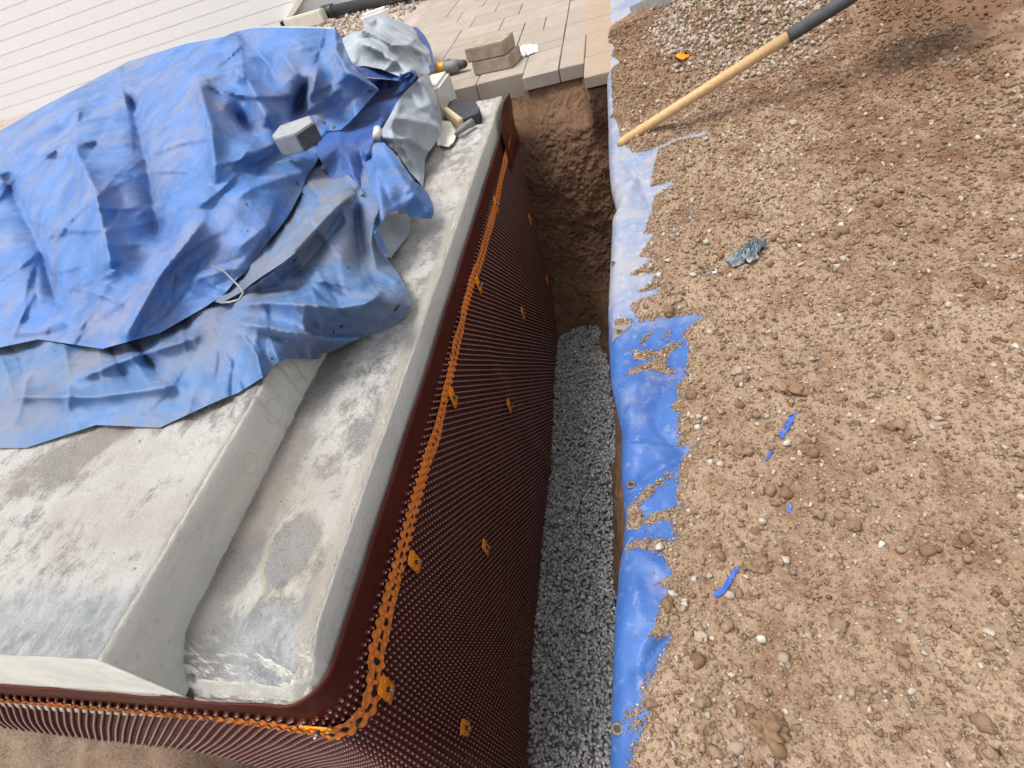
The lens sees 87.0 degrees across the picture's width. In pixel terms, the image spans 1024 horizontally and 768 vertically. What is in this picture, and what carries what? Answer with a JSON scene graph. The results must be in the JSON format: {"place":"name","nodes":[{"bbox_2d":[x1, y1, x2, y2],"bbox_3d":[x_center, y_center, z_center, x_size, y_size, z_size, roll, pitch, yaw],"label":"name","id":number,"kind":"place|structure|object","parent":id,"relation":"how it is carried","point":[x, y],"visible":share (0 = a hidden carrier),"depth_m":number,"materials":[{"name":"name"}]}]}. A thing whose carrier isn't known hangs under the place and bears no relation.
{"place":"outdoors","nodes":[
{"label":"outdoors","id":0,"kind":"place"},
{"bbox_2d":[0,0,583,129],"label":"ground","id":1,"kind":"structure","parent":0,"point":[412,18],"depth_m":5.23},
{"bbox_2d":[0,0,350,121],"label":"boarded wall","id":2,"kind":"structure","parent":1,"relation":"on","point":[51,50],"depth_m":6.57,"materials":[{"name":"white wood"}]},
{"bbox_2d":[280,8,327,26],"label":"white kerb","id":3,"kind":"structure","parent":1,"relation":"on","point":[314,17],"depth_m":6.00,"materials":[{"name":"beige concrete"}]},
{"bbox_2d":[309,0,422,40],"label":"rubble stones","id":4,"kind":"object","parent":1,"relation":"on","point":[400,9],"visible":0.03,"depth_m":5.43,"materials":[{"name":"beige stone"}]},
{"bbox_2d":[320,0,409,18],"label":"drain pipe","id":5,"kind":"object","parent":4,"relation":"on","point":[332,11],"visible":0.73,"depth_m":5.81,"materials":[{"name":"black plastic"}]},
{"bbox_2d":[361,6,390,25],"bbox_3d":[-1.179,-3.177,4.694,0.240,0.120,0.120,-18,43,3],"label":"white block","id":6,"kind":"object","parent":4,"relation":"on","point":[369,15],"depth_m":4.63,"materials":[{"name":"paint"}]},
{"bbox_2d":[387,0,611,100],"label":"paving","id":7,"kind":"structure","parent":0,"point":[453,29],"depth_m":2.80,"materials":[{"name":"beige concrete"}]},
{"bbox_2d":[419,58,467,77],"bbox_3d":[-0.344,-1.565,2.693,0.250,0.071,0.153,-6,45,15],"label":"power tool","id":8,"kind":"object","parent":7,"relation":"on","point":[449,66],"visible":0.73,"depth_m":2.68,"materials":[{"name":"grey plastic"}]},
{"bbox_2d":[472,45,521,74],"bbox_3d":[-0.072,-1.550,2.585,0.206,0.056,0.137,1,47,22],"label":"paving block","id":9,"kind":"object","parent":7,"relation":"on","point":[511,58],"depth_m":2.54,"materials":[{"name":"beige concrete"}]},
{"bbox_2d":[465,32,514,62],"bbox_3d":[-0.103,-1.592,2.554,0.206,0.058,0.137,1,47,22],"label":"paving block","id":10,"kind":"object","parent":9,"relation":"on","point":[490,47],"depth_m":2.52,"materials":[{"name":"beige concrete"}]},
{"bbox_2d":[520,43,538,56],"bbox_3d":[0.071,-1.642,2.643,0.128,0.028,0.159,-6,45,15],"label":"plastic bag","id":11,"kind":"object","parent":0,"point":[527,49],"visible":0.81,"depth_m":2.63,"materials":[{"name":"white plastic"}]},
{"bbox_2d":[480,78,615,338],"bbox_3d":[0.163,-0.730,2.697,1.000,1.220,0.659,-6,45,15],"label":"trench end","id":12,"kind":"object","parent":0,"point":[562,130],"visible":0.39,"depth_m":2.58,"materials":[{"name":"soil"}]},
{"bbox_2d":[527,325,616,767],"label":"trench floor","id":13,"kind":"structure","parent":0,"point":[575,722],"depth_m":2.00,"materials":[{"name":"grey gravel"}]},
{"bbox_2d":[0,726,262,767],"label":"soil bank","id":14,"kind":"structure","parent":13,"relation":"on","point":[19,748],"depth_m":1.36,"materials":[{"name":"brown soil"}]},
{"bbox_2d":[0,96,503,721],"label":"concrete wall","id":15,"kind":"structure","parent":13,"relation":"on","point":[214,552],"depth_m":0.96,"materials":[{"name":"grey concrete"}]},
{"bbox_2d":[0,16,441,447],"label":"tarpaulin","id":16,"kind":"object","parent":15,"relation":"on","point":[139,196],"visible":1,"depth_m":1.47,"materials":[{"name":"plastic"}]},
{"bbox_2d":[210,265,243,303],"bbox_3d":[-0.654,-0.234,1.228,0.053,0.004,0.249,-34,45,-14],"label":"wire","id":17,"kind":"object","parent":16,"relation":"on","point":[238,285],"visible":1,"depth_m":1.18,"materials":[{"name":"metal"}]},
{"bbox_2d":[272,116,321,155],"bbox_3d":[-0.639,-0.741,1.612,0.143,0.052,0.151,-6,45,15],"label":"stone block","id":18,"kind":"object","parent":16,"relation":"on","point":[297,136],"depth_m":1.57,"materials":[{"name":"white stone"}]},
{"bbox_2d":[372,126,381,140],"bbox_3d":[-0.441,-0.819,1.762,0.026,0.033,0.050,-11,44,10],"label":"stick end","id":19,"kind":"object","parent":16,"relation":"on","point":[376,135],"visible":1,"depth_m":1.75,"materials":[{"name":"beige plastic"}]},
{"bbox_2d":[0,93,558,767],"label":"drainage membrane","id":20,"kind":"object","parent":15,"relation":"attached to","point":[442,641],"visible":0.93,"depth_m":1.33,"materials":[{"name":"plastic"}]},
{"bbox_2d":[299,725,336,739],"bbox_3d":[-0.310,0.555,0.857,0.058,0.031,0.015,-6,45,15],"label":"fixing clip","id":21,"kind":"object","parent":20,"relation":"attached to","point":[316,730],"visible":1,"depth_m":0.85,"materials":[{"name":"plastic"}]},
{"bbox_2d":[377,675,394,703],"bbox_3d":[-0.216,0.538,0.951,0.015,0.058,0.031,-6,42,15],"label":"fixing clip","id":22,"kind":"object","parent":20,"relation":"attached to","point":[386,688],"visible":1,"depth_m":0.95,"materials":[{"name":"plastic"}]},
{"bbox_2d":[407,550,421,573],"bbox_3d":[-0.193,0.363,1.101,0.015,0.058,0.031,-6,48,15],"label":"fixing clip","id":23,"kind":"object","parent":20,"relation":"attached to","point":[414,562],"visible":1,"depth_m":1.10,"materials":[{"name":"plastic"}]},
{"bbox_2d":[448,386,457,407],"bbox_3d":[-0.146,0.034,1.394,0.015,0.058,0.031,-6,41,15],"label":"fixing clip","id":24,"kind":"object","parent":20,"relation":"attached to","point":[453,397],"visible":1,"depth_m":1.39,"materials":[{"name":"plastic"}]},
{"bbox_2d":[460,718,470,736],"bbox_3d":[-0.101,0.785,1.233,0.015,0.058,0.031,-6,51,15],"label":"fixing clip","id":25,"kind":"object","parent":20,"relation":"attached to","point":[465,727],"visible":1,"depth_m":1.23,"materials":[{"name":"plastic"}]},
{"bbox_2d":[475,275,482,293],"bbox_3d":[-0.099,-0.312,1.693,0.015,0.058,0.031,-6,49,15],"label":"fixing clip","id":26,"kind":"object","parent":20,"relation":"attached to","point":[478,284],"visible":1,"depth_m":1.69,"materials":[{"name":"plastic"}]},
{"bbox_2d":[482,538,490,555],"bbox_3d":[-0.068,0.461,1.526,0.015,0.058,0.031,-6,48,15],"label":"fixing clip","id":27,"kind":"object","parent":20,"relation":"attached to","point":[486,547],"visible":1,"depth_m":1.52,"materials":[{"name":"plastic"}]},
{"bbox_2d":[493,196,499,212],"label":"fixing clip","id":28,"kind":"object","parent":20,"relation":"attached to","point":[496,204],"visible":1,"depth_m":1.98,"materials":[{"name":"plastic"}]},
{"bbox_2d":[507,398,512,413],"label":"fixing clip","id":29,"kind":"object","parent":20,"relation":"attached to","point":[509,405],"visible":1,"depth_m":1.87,"materials":[{"name":"plastic"}]},
{"bbox_2d":[521,306,525,320],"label":"fixing clip","id":30,"kind":"object","parent":20,"relation":"attached to","point":[523,313],"visible":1,"depth_m":2.22,"materials":[{"name":"plastic"}]},
{"bbox_2d":[429,71,456,118],"bbox_3d":[-0.375,-1.245,2.361,0.215,0.135,0.190,-3,46,17],"label":"white block","id":31,"kind":"object","parent":15,"relation":"on","point":[442,84],"depth_m":2.30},
{"bbox_2d":[437,118,474,146],"bbox_3d":[-0.273,-1.015,2.157,0.177,0.031,0.268,-41,47,-21],"label":"trowel","id":32,"kind":"object","parent":15,"relation":"on","point":[448,135],"visible":0.85,"depth_m":2.11,"materials":[{"name":"silver metal"}]},
{"bbox_2d":[443,98,481,127],"bbox_3d":[-0.203,-1.129,2.249,0.118,0.060,0.283,-26,44,-6],"label":"mallet","id":33,"kind":"object","parent":15,"relation":"on","point":[458,112],"visible":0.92,"depth_m":2.20,"materials":[{"name":"black rubber"}]},
{"bbox_2d":[597,204,624,596],"bbox_3d":[0.245,0.512,1.422,0.291,1.290,4.250,-6,45,15],"label":"trench side","id":34,"kind":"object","parent":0,"point":[618,522],"visible":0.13,"depth_m":1.83,"materials":[{"name":"soil"}]},
{"bbox_2d":[608,0,1023,767],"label":"soil","id":35,"kind":"structure","parent":0,"point":[971,590],"depth_m":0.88,"materials":[{"name":"brown soil"}]},
{"bbox_2d":[630,0,670,15],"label":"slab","id":36,"kind":"object","parent":35,"relation":"on","point":[638,7],"visible":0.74,"depth_m":2.41,"materials":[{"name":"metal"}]},
{"bbox_2d":[655,541,663,550],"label":"stone","id":37,"kind":"object","parent":35,"relation":"on","point":[659,546],"visible":1,"depth_m":0.82,"materials":[{"name":"white stone"}]},
{"bbox_2d":[607,0,713,767],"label":"tarpaulin","id":38,"kind":"object","parent":35,"relation":"on","point":[646,413],"visible":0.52,"depth_m":1.02,"materials":[{"name":"plastic"}]},
{"bbox_2d":[609,81,686,745],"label":"sand specks","id":39,"kind":"object","parent":38,"relation":"on","point":[669,432],"visible":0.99,"depth_m":0.97,"materials":[{"name":"brown sand"}]},
{"bbox_2d":[609,51,718,767],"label":"edge crumbs","id":40,"kind":"object","parent":38,"relation":"on","point":[645,287],"visible":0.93,"depth_m":1.08,"materials":[{"name":"brown soil"}]},
{"bbox_2d":[617,0,857,146],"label":"shovel","id":41,"kind":"object","parent":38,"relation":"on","point":[823,14],"visible":1,"depth_m":1.64,"materials":[{"name":"wood"},{"name":"metal"},{"name":"dark plastic"}]},
{"bbox_2d":[661,595,674,613],"bbox_3d":[0.220,0.310,0.759,0.020,0.021,0.027,-6,45,15],"label":"soil clod","id":42,"kind":"object","parent":35,"relation":"on","point":[667,602],"visible":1,"depth_m":0.75,"materials":[{"name":"brown soil"}]},
{"bbox_2d":[663,306,674,317],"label":"soil clod","id":43,"kind":"object","parent":35,"relation":"on","point":[668,311],"visible":1,"depth_m":1.18,"materials":[{"name":"brown soil"}]},
{"bbox_2d":[668,590,675,596],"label":"stone","id":44,"kind":"object","parent":35,"relation":"on","point":[671,593],"visible":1,"depth_m":0.77,"materials":[{"name":"beige stone"}]},
{"bbox_2d":[676,49,688,59],"bbox_3d":[0.644,-1.231,2.002,0.073,0.019,0.039,-35,65,-15],"label":"fixing clip","id":45,"kind":"object","parent":35,"relation":"on","point":[683,56],"visible":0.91,"depth_m":2.00,"materials":[{"name":"plastic"}]},
{"bbox_2d":[693,630,707,643],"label":"stone","id":46,"kind":"object","parent":35,"relation":"on","point":[698,635],"visible":1,"depth_m":0.72,"materials":[{"name":"beige stone"}]},
{"bbox_2d":[703,238,709,244],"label":"stone","id":47,"kind":"object","parent":35,"relation":"on","point":[706,241],"visible":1,"depth_m":1.29,"materials":[{"name":"beige stone"}]},
{"bbox_2d":[713,567,738,597],"bbox_3d":[0.299,0.277,0.751,0.054,0.012,0.011,-39,46,-19],"label":"blue scrap","id":48,"kind":"object","parent":35,"relation":"on","point":[721,590],"visible":1,"depth_m":0.75,"materials":[{"name":"blue plastic"}]},
{"bbox_2d":[723,590,734,600],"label":"stone","id":49,"kind":"object","parent":35,"relation":"on","point":[729,595],"visible":1,"depth_m":0.74,"materials":[{"name":"beige stone"}]},
{"bbox_2d":[727,671,735,677],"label":"stone","id":50,"kind":"object","parent":35,"relation":"on","point":[731,674],"visible":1,"depth_m":0.68,"materials":[{"name":"white stone"}]},
{"bbox_2d":[727,741,745,755],"bbox_3d":[0.256,0.416,0.617,0.023,0.010,0.016,-6,45,15],"label":"stone","id":51,"kind":"object","parent":35,"relation":"on","point":[737,748],"visible":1,"depth_m":0.61,"materials":[{"name":"beige stone"}]},
{"bbox_2d":[730,366,743,375],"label":"stone","id":52,"kind":"object","parent":35,"relation":"on","point":[738,370],"visible":1,"depth_m":1.00,"materials":[{"name":"beige stone"}]},
{"bbox_2d":[725,246,758,266],"bbox_3d":[0.509,-0.289,1.201,0.069,0.028,0.045,-15,43,5],"label":"plastic scrap","id":53,"kind":"object","parent":35,"relation":"on","point":[736,258],"visible":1,"depth_m":1.20,"materials":[{"name":"grey plastic"}]},
{"bbox_2d":[732,440,753,459],"bbox_3d":[0.379,0.111,0.887,0.035,0.036,0.043,-6,45,15],"label":"soil clod","id":54,"kind":"object","parent":35,"relation":"on","point":[741,449],"visible":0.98,"depth_m":0.88,"materials":[{"name":"brown soil"}]},
{"bbox_2d":[736,211,749,219],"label":"soil clod","id":55,"kind":"object","parent":35,"relation":"on","point":[742,214],"visible":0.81,"depth_m":1.31,"materials":[{"name":"brown soil"}]},
{"bbox_2d":[735,699,756,720],"bbox_3d":[0.278,0.388,0.641,0.025,0.019,0.023,-6,45,15],"label":"soil clod","id":56,"kind":"object","parent":35,"relation":"on","point":[742,707],"visible":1,"depth_m":0.64,"materials":[{"name":"brown soil"}]},
{"bbox_2d":[648,0,852,83],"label":"stone heap","id":57,"kind":"object","parent":35,"relation":"on","point":[738,18],"visible":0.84,"depth_m":1.96,"materials":[{"name":"beige gravel"}]},
{"bbox_2d":[739,236,766,253],"bbox_3d":[0.541,-0.312,1.213,0.062,0.027,0.043,-6,45,15],"label":"plastic scrap","id":58,"kind":"object","parent":35,"relation":"on","point":[757,244],"visible":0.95,"depth_m":1.21,"materials":[{"name":"grey plastic"}]},
{"bbox_2d":[742,552,772,573],"bbox_3d":[0.347,0.256,0.766,0.041,0.033,0.033,-6,45,15],"label":"soil clod","id":59,"kind":"object","parent":35,"relation":"on","point":[760,563],"visible":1,"depth_m":0.76,"materials":[{"name":"brown soil"}]},
{"bbox_2d":[758,517,766,522],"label":"stone","id":60,"kind":"object","parent":35,"relation":"on","point":[762,519],"visible":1,"depth_m":0.80,"materials":[{"name":"beige stone"}]},
{"bbox_2d":[765,756,775,767],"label":"stone","id":61,"kind":"object","parent":35,"relation":"on","point":[770,760],"visible":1,"depth_m":0.60,"materials":[{"name":"beige stone"}]},
{"bbox_2d":[766,447,775,459],"bbox_3d":[0.416,0.112,0.870,0.006,0.008,0.036,24,59,37],"label":"blue scrap","id":62,"kind":"object","parent":35,"relation":"on","point":[769,454],"visible":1,"depth_m":0.87,"materials":[{"name":"blue plastic"}]},
{"bbox_2d":[752,707,791,755],"bbox_3d":[0.299,0.395,0.622,0.042,0.043,0.045,-33,45,-14],"label":"soil clod","id":63,"kind":"object","parent":35,"relation":"on","point":[774,727],"visible":1,"depth_m":0.61,"materials":[{"name":"brown soil"}]},
{"bbox_2d":[772,378,788,392],"bbox_3d":[0.470,0.004,0.944,0.028,0.018,0.034,-6,45,15],"label":"stone","id":64,"kind":"object","parent":35,"relation":"on","point":[779,384],"visible":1,"depth_m":0.94,"materials":[{"name":"beige stone"}]},
{"bbox_2d":[776,650,790,664],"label":"stone","id":65,"kind":"object","parent":35,"relation":"on","point":[783,657],"visible":1,"depth_m":0.67,"materials":[{"name":"beige stone"}]},
{"bbox_2d":[780,555,790,564],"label":"stone","id":66,"kind":"object","parent":35,"relation":"on","point":[786,559],"visible":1,"depth_m":0.76,"materials":[{"name":"white stone"}]},
{"bbox_2d":[783,439,791,446],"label":"stone","id":67,"kind":"object","parent":35,"relation":"on","point":[787,442],"visible":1,"depth_m":0.87,"materials":[{"name":"white stone"}]},
{"bbox_2d":[779,412,796,437],"bbox_3d":[0.454,0.067,0.889,0.012,0.007,0.055,24,59,37],"label":"blue scrap","id":68,"kind":"object","parent":35,"relation":"on","point":[786,428],"visible":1,"depth_m":0.89,"materials":[{"name":"blue plastic"}]},
{"bbox_2d":[788,119,797,125],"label":"stone","id":69,"kind":"object","parent":35,"relation":"on","point":[793,122],"visible":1,"depth_m":1.57,"materials":[{"name":"beige stone"}]},
{"bbox_2d":[784,378,814,397],"bbox_3d":[0.494,0.011,0.938,0.058,0.044,0.043,-6,45,15],"label":"soil clod","id":70,"kind":"object","parent":35,"relation":"on","point":[795,388],"visible":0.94,"depth_m":0.92,"materials":[{"name":"brown soil"}]},
{"bbox_2d":[608,0,1023,767],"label":"pale pebbles","id":71,"kind":"object","parent":35,"relation":"on","point":[880,544],"visible":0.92,"depth_m":1.07,"materials":[{"name":"stone"}]},
{"bbox_2d":[619,0,1023,760],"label":"soil clods","id":72,"kind":"object","parent":35,"relation":"on","point":[981,722],"visible":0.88,"depth_m":0.84,"materials":[{"name":"brown soil"}]},
{"bbox_2d":[881,0,1023,165],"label":"crumbs","id":73,"kind":"object","parent":35,"relation":"on","point":[1005,104],"visible":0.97,"depth_m":1.52,"materials":[{"name":"brown soil"}]}
]}

